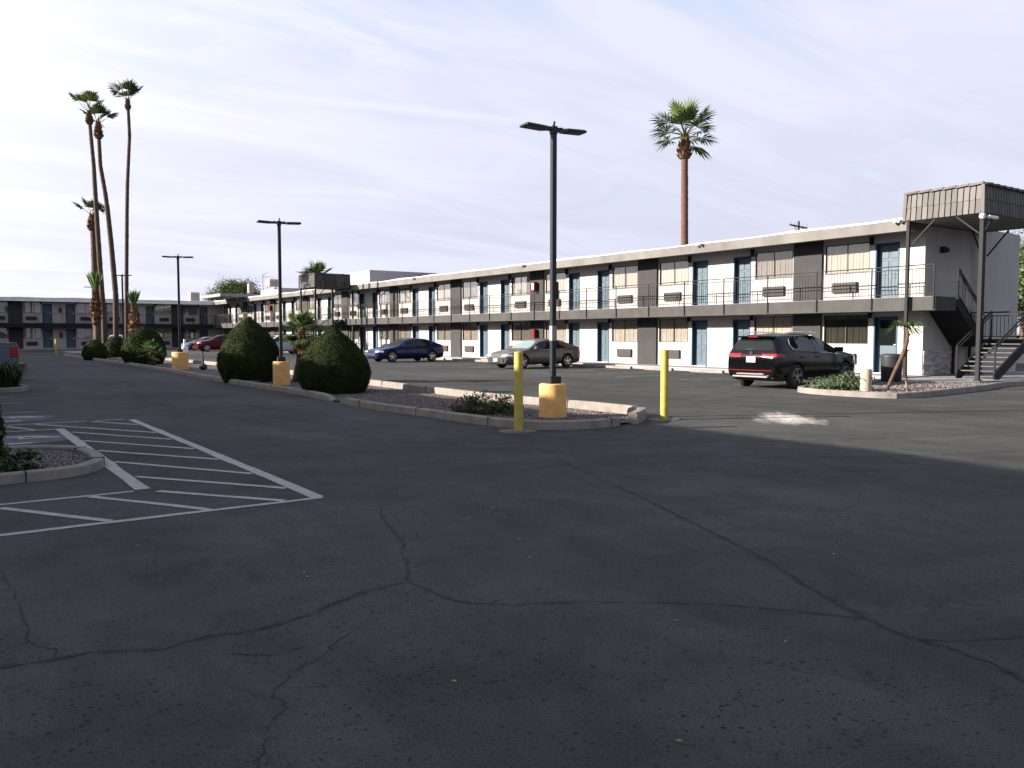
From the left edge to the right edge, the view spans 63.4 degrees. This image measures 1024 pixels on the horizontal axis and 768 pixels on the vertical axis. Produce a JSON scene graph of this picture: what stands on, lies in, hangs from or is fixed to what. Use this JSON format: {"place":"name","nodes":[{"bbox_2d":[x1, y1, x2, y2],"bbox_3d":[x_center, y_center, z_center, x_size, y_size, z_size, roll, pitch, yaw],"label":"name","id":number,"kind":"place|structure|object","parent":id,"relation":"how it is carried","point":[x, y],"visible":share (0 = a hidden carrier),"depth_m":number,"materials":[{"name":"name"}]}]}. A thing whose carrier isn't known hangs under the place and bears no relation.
{"place":"outdoors","nodes":[
{"label":"outdoors","id":0,"kind":"place"},
{"bbox_2d":[0,359,39,387],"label":"ornamental grass","id":1,"kind":"object","parent":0,"point":[10,377],"depth_m":23.72,"materials":[{"name":"green plant"}]},
{"bbox_2d":[298,273,353,341],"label":"exterior staircase","id":2,"kind":"structure","parent":0,"point":[327,281],"depth_m":66.97,"materials":[{"name":"black metal"}]},
{"bbox_2d":[0,337,1023,767],"bbox_3d":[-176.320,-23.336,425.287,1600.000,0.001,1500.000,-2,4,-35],"label":"parking lot","id":3,"kind":"structure","parent":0,"point":[922,525],"depth_m":5.40,"materials":[{"name":"grey asphalt"}]},
{"bbox_2d":[0,342,25,367],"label":"pickup truck","id":4,"kind":"object","parent":3,"relation":"on","point":[9,351],"visible":0.91,"depth_m":28.59,"materials":[{"name":"grey paint"}]},
{"bbox_2d":[0,384,28,392],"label":"island kerb","id":5,"kind":"structure","parent":3,"relation":"on","point":[22,387],"depth_m":23.43,"materials":[{"name":"concrete"}]},
{"bbox_2d":[2,415,54,421],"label":"painted bay ground","id":6,"kind":"structure","parent":3,"relation":"on","point":[38,417],"depth_m":15.96,"materials":[{"name":"blue paint"}]},
{"bbox_2d":[3,434,66,444],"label":"painted bay ground","id":7,"kind":"structure","parent":3,"relation":"on","point":[35,440],"depth_m":12.74,"materials":[{"name":"blue paint"}]},
{"bbox_2d":[0,445,103,484],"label":"island kerb","id":8,"kind":"structure","parent":3,"relation":"on","point":[86,467],"depth_m":9.46,"materials":[{"name":"concrete"}]},
{"bbox_2d":[8,450,88,471],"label":"gravel","id":9,"kind":"structure","parent":8,"relation":"in","point":[58,461],"depth_m":10.37,"materials":[{"name":"grey gravel"}]},
{"bbox_2d":[0,405,10,459],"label":"flowering plant","id":10,"kind":"object","parent":9,"relation":"on","point":[3,450],"visible":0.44,"depth_m":9.64,"materials":[{"name":"green plant"}]},
{"bbox_2d":[0,447,48,472],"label":"flowering plant","id":11,"kind":"object","parent":9,"relation":"on","point":[7,464],"visible":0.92,"depth_m":9.43,"materials":[{"name":"green plant"}]},
{"bbox_2d":[0,297,221,349],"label":"motel wing","id":12,"kind":"structure","parent":3,"relation":"on","point":[34,323],"depth_m":92.60,"materials":[{"name":"grey paint"}]},
{"bbox_2d":[22,302,40,312],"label":"window","id":13,"kind":"structure","parent":12,"relation":"in","point":[26,307],"depth_m":90.12,"materials":[{"name":"grey glass"}]},
{"bbox_2d":[23,328,41,337],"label":"window","id":14,"kind":"structure","parent":12,"relation":"in","point":[27,332],"depth_m":90.32,"materials":[{"name":"grey glass"}]},
{"bbox_2d":[42,304,51,322],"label":"door","id":15,"kind":"structure","parent":12,"relation":"in","point":[46,308],"depth_m":91.13,"materials":[{"name":"blue paint"}]},
{"bbox_2d":[43,329,52,347],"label":"door","id":16,"kind":"structure","parent":12,"relation":"in","point":[47,333],"depth_m":91.30,"materials":[{"name":"blue paint"}]},
{"bbox_2d":[65,304,74,322],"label":"door","id":17,"kind":"structure","parent":12,"relation":"in","point":[69,308],"depth_m":92.42,"materials":[{"name":"blue paint"}]},
{"bbox_2d":[66,329,75,347],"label":"door","id":18,"kind":"structure","parent":12,"relation":"in","point":[70,333],"depth_m":92.60,"materials":[{"name":"blue paint"}]},
{"bbox_2d":[77,328,92,337],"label":"window","id":19,"kind":"structure","parent":12,"relation":"in","point":[82,332],"depth_m":93.26,"materials":[{"name":"grey glass"}]},
{"bbox_2d":[155,305,170,313],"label":"window","id":20,"kind":"structure","parent":12,"relation":"in","point":[160,309],"depth_m":97.85,"materials":[{"name":"grey glass"}]},
{"bbox_2d":[106,78,142,336],"bbox_3d":[-28.805,-12.402,62.390,2.639,20.702,2.046,-1,4,-18],"label":"palm tree","id":21,"kind":"object","parent":3,"relation":"on","point":[131,87],"visible":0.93,"depth_m":62.03,"materials":[{"name":"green plant"}]},
{"bbox_2d":[55,419,322,497],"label":"painted lines","id":22,"kind":"object","parent":3,"relation":"on","point":[125,476],"visible":0.93,"depth_m":10.11,"materials":[{"name":"white paint"}]},
{"bbox_2d":[64,353,336,400],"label":"driveway kerb","id":23,"kind":"structure","parent":3,"relation":"on","point":[313,394],"depth_m":26.76,"materials":[{"name":"concrete"}]},
{"bbox_2d":[194,335,226,351],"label":"parked car","id":24,"kind":"object","parent":3,"relation":"on","point":[213,342],"visible":0.49,"depth_m":81.23,"materials":[{"name":"red paint"}]},
{"bbox_2d":[202,274,264,300],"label":"leafy tree","id":25,"kind":"object","parent":3,"relation":"on","point":[235,287],"visible":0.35,"depth_m":121.56,"materials":[{"name":"green plant"}]},
{"bbox_2d":[272,335,296,353],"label":"parked suv","id":26,"kind":"object","parent":3,"relation":"on","point":[287,347],"visible":0.16,"depth_m":70.10,"materials":[{"name":"white paint"}]},
{"bbox_2d":[298,259,332,274],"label":"palm tree","id":27,"kind":"object","parent":3,"relation":"on","point":[318,267],"visible":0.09,"depth_m":93.12,"materials":[{"name":"green plant"}]},
{"bbox_2d":[69,354,627,422],"bbox_3d":[-17.055,-0.904,42.156,4.034,0.001,66.814,-2,4,-34],"label":"gravel bed","id":28,"kind":"object","parent":3,"relation":"on","point":[212,370],"visible":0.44,"depth_m":25.93,"materials":[{"name":"gravel"}]},
{"bbox_2d":[68,90,106,344],"bbox_3d":[-30.087,-11.426,59.429,2.046,19.057,2.699,1,4,21],"label":"palm tree","id":29,"kind":"object","parent":28,"relation":"on","point":[87,96],"visible":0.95,"depth_m":59.49,"materials":[{"name":"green plant"}]},
{"bbox_2d":[71,198,104,341],"bbox_3d":[-32.629,-8.392,64.466,2.726,12.418,1.972,-2,4,-35],"label":"palm tree","id":30,"kind":"object","parent":28,"relation":"on","point":[91,228],"visible":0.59,"depth_m":64.13,"materials":[{"name":"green plant"}]},
{"bbox_2d":[85,270,103,340],"bbox_3d":[-29.037,-4.874,57.801,1.283,6.171,0.953,1,4,21],"label":"palm tree","id":31,"kind":"object","parent":28,"relation":"on","point":[94,279],"visible":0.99,"depth_m":57.48,"materials":[{"name":"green plant"}]},
{"bbox_2d":[81,339,107,359],"bbox_3d":[-27.157,-2.224,53.942,1.584,1.391,1.573,1,3,16],"label":"clipped bush","id":32,"kind":"object","parent":28,"relation":"on","point":[94,348],"visible":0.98,"depth_m":53.47,"materials":[{"name":"green plant"}]},
{"bbox_2d":[79,103,120,336],"bbox_3d":[-30.179,-11.261,61.007,2.720,18.551,2.966,-2,4,-35],"label":"palm tree","id":33,"kind":"object","parent":28,"relation":"on","point":[98,134],"visible":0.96,"depth_m":60.94,"materials":[{"name":"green plant"}]},
{"bbox_2d":[105,336,123,356],"bbox_3d":[-28.349,-2.648,59.428,1.700,1.604,1.718,-2,4,-31],"label":"clipped bush","id":34,"kind":"object","parent":28,"relation":"on","point":[113,345],"visible":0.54,"depth_m":58.84,"materials":[{"name":"green plant"}]},
{"bbox_2d":[127,289,140,333],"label":"palm tree","id":35,"kind":"object","parent":28,"relation":"on","point":[133,317],"visible":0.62,"depth_m":57.05,"materials":[{"name":"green plant"}]},
{"bbox_2d":[120,326,166,363],"bbox_3d":[-20.163,-2.124,45.521,2.402,2.158,2.394,1,4,21],"label":"clipped bush","id":36,"kind":"object","parent":28,"relation":"on","point":[133,340],"visible":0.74,"depth_m":44.74,"materials":[{"name":"green plant"}]},
{"bbox_2d":[138,338,168,365],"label":"palm tree","id":37,"kind":"object","parent":28,"relation":"on","point":[151,356],"visible":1,"depth_m":41.98,"materials":[{"name":"green plant"}]},
{"bbox_2d":[162,254,193,369],"bbox_3d":[-15.180,-3.272,37.833,1.339,5.303,0.759,-1,3,-15],"label":"lamp post","id":38,"kind":"object","parent":28,"relation":"on","point":[180,359],"visible":0.87,"depth_m":37.71,"materials":[{"name":"beige paint"}]},
{"bbox_2d":[216,316,278,382],"bbox_3d":[-8.921,-1.180,28.265,2.148,2.263,2.137,3,5,42],"label":"clipped bush","id":39,"kind":"object","parent":28,"relation":"on","point":[249,349],"visible":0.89,"depth_m":27.57,"materials":[{"name":"green plant"}]},
{"bbox_2d":[256,218,300,384],"bbox_3d":[-7.278,-2.561,26.054,1.339,5.263,0.563,-1,4,-23],"label":"lamp post","id":40,"kind":"object","parent":28,"relation":"on","point":[281,370],"visible":0.88,"depth_m":25.97,"materials":[{"name":"black metal"}]},
{"bbox_2d":[275,309,324,381],"bbox_3d":[-7.065,-1.337,27.959,1.823,2.567,2.022,-2,4,-35],"label":"palm tree","id":41,"kind":"object","parent":28,"relation":"on","point":[303,342],"visible":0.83,"depth_m":27.80,"materials":[{"name":"green plant"}]},
{"bbox_2d":[295,326,371,394],"bbox_3d":[-4.873,-0.651,22.616,2.032,1.860,2.038,-1,4,-21],"label":"clipped bush","id":42,"kind":"object","parent":28,"relation":"on","point":[333,360],"visible":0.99,"depth_m":21.95,"materials":[{"name":"green plant"}]},
{"bbox_2d":[330,387,627,420],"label":"gravel","id":43,"kind":"structure","parent":28,"relation":"on","point":[401,394],"depth_m":19.56,"materials":[{"name":"grey gravel"}]},
{"bbox_2d":[340,398,619,429],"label":"driveway kerb","id":44,"kind":"structure","parent":28,"relation":"on","point":[527,424],"depth_m":14.83,"materials":[{"name":"concrete"}]},
{"bbox_2d":[441,391,529,416],"bbox_3d":[-0.498,0.354,16.435,1.734,0.546,1.469,0,3,1],"label":"flowering plant","id":45,"kind":"object","parent":28,"relation":"on","point":[473,406],"visible":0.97,"depth_m":16.35,"materials":[{"name":"green plant"}]},
{"bbox_2d":[520,121,586,417],"bbox_3d":[0.781,-2.139,15.779,1.339,5.623,0.565,-2,4,-29],"label":"lamp post","id":46,"kind":"object","parent":28,"relation":"on","point":[552,396],"visible":0.9,"depth_m":15.70,"materials":[{"name":"black metal"}]},
{"bbox_2d":[0,361,772,535],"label":"painted lines","id":47,"kind":"object","parent":3,"relation":"on","point":[202,509],"visible":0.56,"depth_m":8.17,"materials":[{"name":"white paint"}]},
{"bbox_2d":[365,338,443,361],"bbox_3d":[-6.533,-2.096,50.658,4.760,1.453,2.260,-3,4,-39],"label":"parked sedan","id":48,"kind":"object","parent":3,"relation":"on","point":[416,349],"visible":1,"depth_m":49.99,"materials":[{"name":"blue paint"}]},
{"bbox_2d":[165,358,645,423],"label":"island kerb","id":49,"kind":"structure","parent":3,"relation":"on","point":[636,414],"depth_m":18.87,"materials":[{"name":"concrete"}]},
{"bbox_2d":[1,435,1023,767],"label":"pavement cracks","id":50,"kind":"object","parent":3,"relation":"on","point":[457,601],"visible":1,"depth_m":4.56,"materials":[{"name":"black asphalt"}]},
{"bbox_2d":[498,352,537,432],"bbox_3d":[0.129,0.123,13.874,0.779,1.330,0.577,-2,4,-35],"label":"bollard","id":51,"kind":"object","parent":3,"relation":"on","point":[518,392],"visible":1,"depth_m":13.81,"materials":[{"name":"yellow metal"}]},
{"bbox_2d":[487,338,579,368],"bbox_3d":[1.094,-1.531,41.035,4.790,1.453,2.260,-3,4,-37],"label":"parked sedan","id":52,"kind":"object","parent":3,"relation":"on","point":[536,351],"visible":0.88,"depth_m":40.31,"materials":[{"name":"grey paint"}]},
{"bbox_2d":[213,218,1019,378],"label":"motel wing","id":53,"kind":"structure","parent":3,"relation":"on","point":[703,305],"depth_m":37.94,"materials":[{"name":"white paint"}]},
{"bbox_2d":[200,293,260,299],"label":"parapet block","id":54,"kind":"structure","parent":53,"relation":"on","point":[223,296],"depth_m":89.92,"materials":[{"name":"white paint"}]},
{"bbox_2d":[261,288,310,295],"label":"parapet block","id":55,"kind":"structure","parent":53,"relation":"on","point":[271,291],"depth_m":86.41,"materials":[{"name":"white paint"}]},
{"bbox_2d":[379,290,388,304],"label":"window","id":56,"kind":"structure","parent":53,"relation":"in","point":[383,294],"depth_m":65.31,"materials":[{"name":"beige glass"}]},
{"bbox_2d":[379,325,389,339],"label":"window","id":57,"kind":"structure","parent":53,"relation":"in","point":[384,330],"depth_m":65.49,"materials":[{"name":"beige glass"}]},
{"bbox_2d":[346,270,439,284],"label":"rooftop block","id":58,"kind":"structure","parent":53,"relation":"on","point":[363,277],"depth_m":72.87,"materials":[{"name":"white paint"}]},
{"bbox_2d":[399,325,410,338],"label":"window","id":59,"kind":"structure","parent":53,"relation":"in","point":[404,330],"depth_m":62.70,"materials":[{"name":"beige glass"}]},
{"bbox_2d":[399,288,410,302],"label":"window","id":60,"kind":"structure","parent":53,"relation":"in","point":[404,293],"depth_m":62.50,"materials":[{"name":"beige glass"}]},
{"bbox_2d":[412,288,418,315],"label":"door","id":61,"kind":"structure","parent":53,"relation":"in","point":[415,292],"depth_m":61.44,"materials":[{"name":"blue paint"}]},
{"bbox_2d":[428,287,434,315],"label":"door","id":62,"kind":"structure","parent":53,"relation":"in","point":[431,290],"depth_m":59.45,"materials":[{"name":"blue paint"}]},
{"bbox_2d":[437,324,449,339],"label":"window","id":63,"kind":"structure","parent":53,"relation":"in","point":[443,330],"depth_m":57.96,"materials":[{"name":"beige glass"}]},
{"bbox_2d":[437,284,449,300],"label":"window","id":64,"kind":"structure","parent":53,"relation":"in","point":[443,290],"depth_m":57.79,"materials":[{"name":"beige glass"}]},
{"bbox_2d":[462,323,477,339],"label":"window","id":65,"kind":"structure","parent":53,"relation":"in","point":[469,331],"depth_m":55.06,"materials":[{"name":"beige glass"}]},
{"bbox_2d":[462,281,477,298],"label":"window","id":66,"kind":"structure","parent":53,"relation":"in","point":[469,289],"depth_m":54.97,"materials":[{"name":"beige glass"}]},
{"bbox_2d":[480,325,487,357],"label":"door","id":67,"kind":"structure","parent":53,"relation":"in","point":[483,328],"depth_m":54.04,"materials":[{"name":"blue paint"}]},
{"bbox_2d":[480,281,487,313],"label":"door","id":68,"kind":"structure","parent":53,"relation":"in","point":[483,285],"depth_m":53.82,"materials":[{"name":"blue paint"}]},
{"bbox_2d":[501,324,509,349],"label":"door","id":69,"kind":"structure","parent":53,"relation":"in","point":[505,328],"depth_m":52.02,"materials":[{"name":"blue paint"}]},
{"bbox_2d":[501,279,509,312],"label":"door","id":70,"kind":"structure","parent":53,"relation":"in","point":[505,284],"depth_m":51.87,"materials":[{"name":"blue paint"}]},
{"bbox_2d":[512,322,529,340],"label":"window","id":71,"kind":"structure","parent":53,"relation":"in","point":[520,330],"depth_m":50.38,"materials":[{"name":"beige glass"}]},
{"bbox_2d":[512,276,529,295],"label":"window","id":72,"kind":"structure","parent":53,"relation":"in","point":[521,284],"depth_m":50.17,"materials":[{"name":"beige glass"}]},
{"bbox_2d":[545,321,565,340],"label":"window","id":73,"kind":"structure","parent":53,"relation":"in","point":[561,326],"depth_m":47.35,"materials":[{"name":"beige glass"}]},
{"bbox_2d":[545,272,565,292],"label":"window","id":74,"kind":"structure","parent":53,"relation":"in","point":[561,277],"depth_m":47.20,"materials":[{"name":"brown metal"}]},
{"bbox_2d":[568,323,579,346],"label":"door","id":75,"kind":"structure","parent":53,"relation":"in","point":[573,328],"depth_m":46.45,"materials":[{"name":"blue paint"}]},
{"bbox_2d":[569,272,579,309],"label":"door","id":76,"kind":"structure","parent":53,"relation":"in","point":[574,278],"depth_m":46.30,"materials":[{"name":"blue paint"}]},
{"bbox_2d":[597,322,608,361],"bbox_3d":[4.940,-2.225,44.262,0.290,2.120,0.960,-2,4,-35],"label":"door","id":77,"kind":"structure","parent":53,"relation":"in","point":[602,327],"depth_m":44.48,"materials":[{"name":"blue paint"}]},
{"bbox_2d":[597,270,609,308],"bbox_3d":[4.940,-4.980,44.101,0.290,2.120,0.960,-2,4,-35],"label":"door","id":78,"kind":"structure","parent":53,"relation":"in","point":[603,276],"depth_m":44.31,"materials":[{"name":"blue paint"}]},
{"bbox_2d":[612,320,636,341],"bbox_3d":[5.842,-2.742,42.834,0.099,1.120,1.920,-2,4,-35],"label":"window","id":79,"kind":"structure","parent":53,"relation":"in","point":[622,330],"depth_m":42.89,"materials":[{"name":"beige fabric"}]},
{"bbox_2d":[612,265,637,288],"bbox_3d":[5.843,-5.498,42.674,0.102,1.120,1.920,-2,4,-35],"label":"window","id":80,"kind":"structure","parent":53,"relation":"in","point":[623,275],"depth_m":42.69,"materials":[{"name":"beige fabric"}]},
{"bbox_2d":[659,319,687,341],"bbox_3d":[7.817,-2.577,40.023,0.102,1.120,1.920,-2,4,-35],"label":"window","id":81,"kind":"structure","parent":53,"relation":"in","point":[670,330],"depth_m":40.03,"materials":[{"name":"beige fabric"}]},
{"bbox_2d":[659,260,688,285],"bbox_3d":[7.817,-5.333,39.862,0.102,1.120,1.920,-2,4,-35],"label":"window","id":82,"kind":"structure","parent":53,"relation":"in","point":[674,271],"depth_m":39.87,"materials":[{"name":"beige fabric"}]},
{"bbox_2d":[691,320,706,365],"bbox_3d":[8.819,-1.901,38.735,0.290,2.120,0.960,-2,4,-35],"label":"door","id":83,"kind":"structure","parent":53,"relation":"in","point":[699,328],"depth_m":38.92,"materials":[{"name":"blue paint"}]},
{"bbox_2d":[692,260,707,304],"bbox_3d":[8.819,-4.656,38.574,0.290,2.120,0.960,-2,4,-35],"label":"door","id":84,"kind":"structure","parent":53,"relation":"in","point":[699,268],"depth_m":38.77,"materials":[{"name":"blue paint"}]},
{"bbox_2d":[732,320,749,347],"bbox_3d":[10.219,-1.784,36.740,0.290,2.120,0.960,-2,4,-35],"label":"door","id":85,"kind":"structure","parent":53,"relation":"in","point":[740,327],"depth_m":36.96,"materials":[{"name":"blue paint"}]},
{"bbox_2d":[733,256,750,303],"bbox_3d":[10.219,-4.539,36.579,0.290,2.120,0.960,-2,4,-35],"label":"door","id":86,"kind":"structure","parent":53,"relation":"in","point":[742,265],"depth_m":36.73,"materials":[{"name":"blue paint"}]},
{"bbox_2d":[754,316,791,333],"bbox_3d":[11.122,-2.301,35.314,0.102,1.120,1.920,-2,4,-35],"label":"window","id":87,"kind":"structure","parent":53,"relation":"in","point":[761,324],"depth_m":35.32,"materials":[{"name":"beige fabric"}]},
{"bbox_2d":[755,249,792,278],"bbox_3d":[11.121,-5.056,35.151,0.099,1.120,1.920,-2,4,-35],"label":"window","id":88,"kind":"structure","parent":53,"relation":"in","point":[774,262],"depth_m":35.16,"materials":[{"name":"beige fabric"}]},
{"bbox_2d":[824,315,867,343],"bbox_3d":[13.095,-2.136,32.500,0.099,1.120,1.920,-2,4,-35],"label":"window","id":89,"kind":"structure","parent":53,"relation":"in","point":[838,329],"depth_m":32.51,"materials":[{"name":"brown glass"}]},
{"bbox_2d":[825,242,869,273],"bbox_3d":[13.095,-4.891,32.339,0.099,1.120,1.920,-2,4,-35],"label":"window","id":90,"kind":"structure","parent":53,"relation":"in","point":[854,255],"depth_m":32.35,"materials":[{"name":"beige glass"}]},
{"bbox_2d":[872,317,897,372],"bbox_3d":[14.098,-1.460,31.214,0.290,2.120,0.960,-2,4,-35],"label":"door","id":91,"kind":"structure","parent":53,"relation":"in","point":[884,342],"depth_m":31.41,"materials":[{"name":"blue paint"}]},
{"bbox_2d":[874,242,899,297],"bbox_3d":[14.098,-4.215,31.052,0.290,2.120,0.960,-2,4,-35],"label":"door","id":92,"kind":"structure","parent":53,"relation":"in","point":[886,254],"depth_m":31.18,"materials":[{"name":"blue paint"}]},
{"bbox_2d":[647,350,681,420],"bbox_3d":[2.901,0.012,15.761,0.745,1.330,0.570,-2,4,-35],"label":"bollard","id":93,"kind":"object","parent":3,"relation":"on","point":[664,389],"visible":1,"depth_m":15.67,"materials":[{"name":"yellow metal"}]},
{"bbox_2d":[649,96,717,245],"bbox_3d":[10.467,-9.493,50.866,4.555,16.214,4.436,0,3,0],"label":"palm tree","id":94,"kind":"object","parent":3,"relation":"on","point":[682,115],"visible":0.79,"depth_m":50.41,"materials":[{"name":"green plant"}]},
{"bbox_2d":[766,414,812,422],"bbox_3d":[5.306,0.665,15.933,2.100,0.001,4.200,1,3,12],"label":"dried spill","id":95,"kind":"object","parent":3,"relation":"on","point":[788,418],"visible":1,"depth_m":15.96,"materials":[{"name":"white paint"}]},
{"bbox_2d":[728,331,854,388],"bbox_3d":[8.950,-0.803,26.306,4.709,1.723,2.330,-3,4,-39],"label":"parked suv","id":96,"kind":"object","parent":3,"relation":"on","point":[793,359],"visible":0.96,"depth_m":25.03,"materials":[{"name":"metal"}]},
{"bbox_2d":[860,369,871,390],"bbox_3d":[9.608,-0.068,22.518,0.300,0.700,0.300,-2,4,-35],"label":"bollard","id":97,"kind":"object","parent":3,"relation":"on","point":[866,382],"visible":0.86,"depth_m":22.39,"materials":[{"name":"beige paint"}]},
{"bbox_2d":[797,379,1023,398],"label":"island kerb","id":98,"kind":"structure","parent":3,"relation":"on","point":[889,395],"depth_m":22.18,"materials":[{"name":"concrete"}]},
{"bbox_2d":[807,380,1023,392],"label":"gravel bed","id":99,"kind":"object","parent":98,"relation":"in","point":[883,382],"visible":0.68,"depth_m":25.53,"materials":[{"name":"gravel"}]},
{"bbox_2d":[801,371,874,389],"bbox_3d":[9.077,-0.112,23.271,1.622,0.606,2.146,0,3,-5],"label":"shrub","id":100,"kind":"object","parent":99,"relation":"on","point":[851,380],"visible":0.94,"depth_m":22.94,"materials":[{"name":"green plant"}]},
{"bbox_2d":[886,320,925,388],"bbox_3d":[11.275,-0.852,23.776,1.206,1.973,1.435,1,3,15],"label":"young tree","id":101,"kind":"object","parent":99,"relation":"on","point":[904,350],"visible":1,"depth_m":23.64,"materials":[{"name":"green plant"}]},
{"bbox_2d":[1008,229,1023,353],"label":"leafy tree","id":102,"kind":"object","parent":3,"relation":"on","point":[1020,285],"visible":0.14,"depth_m":70.84,"materials":[{"name":"green plant"}]},
{"bbox_2d":[0,0,1023,332],"label":"sky","id":103,"kind":"structure","parent":0,"point":[390,130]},
{"bbox_2d":[872,371,1023,381],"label":"pavement","id":104,"kind":"structure","parent":0,"point":[1016,375],"depth_m":28.54,"materials":[{"name":"concrete"}]},
{"bbox_2d":[880,354,902,381],"bbox_3d":[12.424,-0.541,27.157,0.720,0.900,0.720,-2,4,-35],"label":"trash bin","id":105,"kind":"object","parent":104,"relation":"on","point":[888,362],"visible":0.79,"depth_m":26.91,"materials":[{"name":"plastic"}]},
{"bbox_2d":[902,181,1023,381],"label":"exterior staircase","id":106,"kind":"structure","parent":104,"relation":"on","point":[981,208],"depth_m":28.40,"materials":[{"name":"black metal"}]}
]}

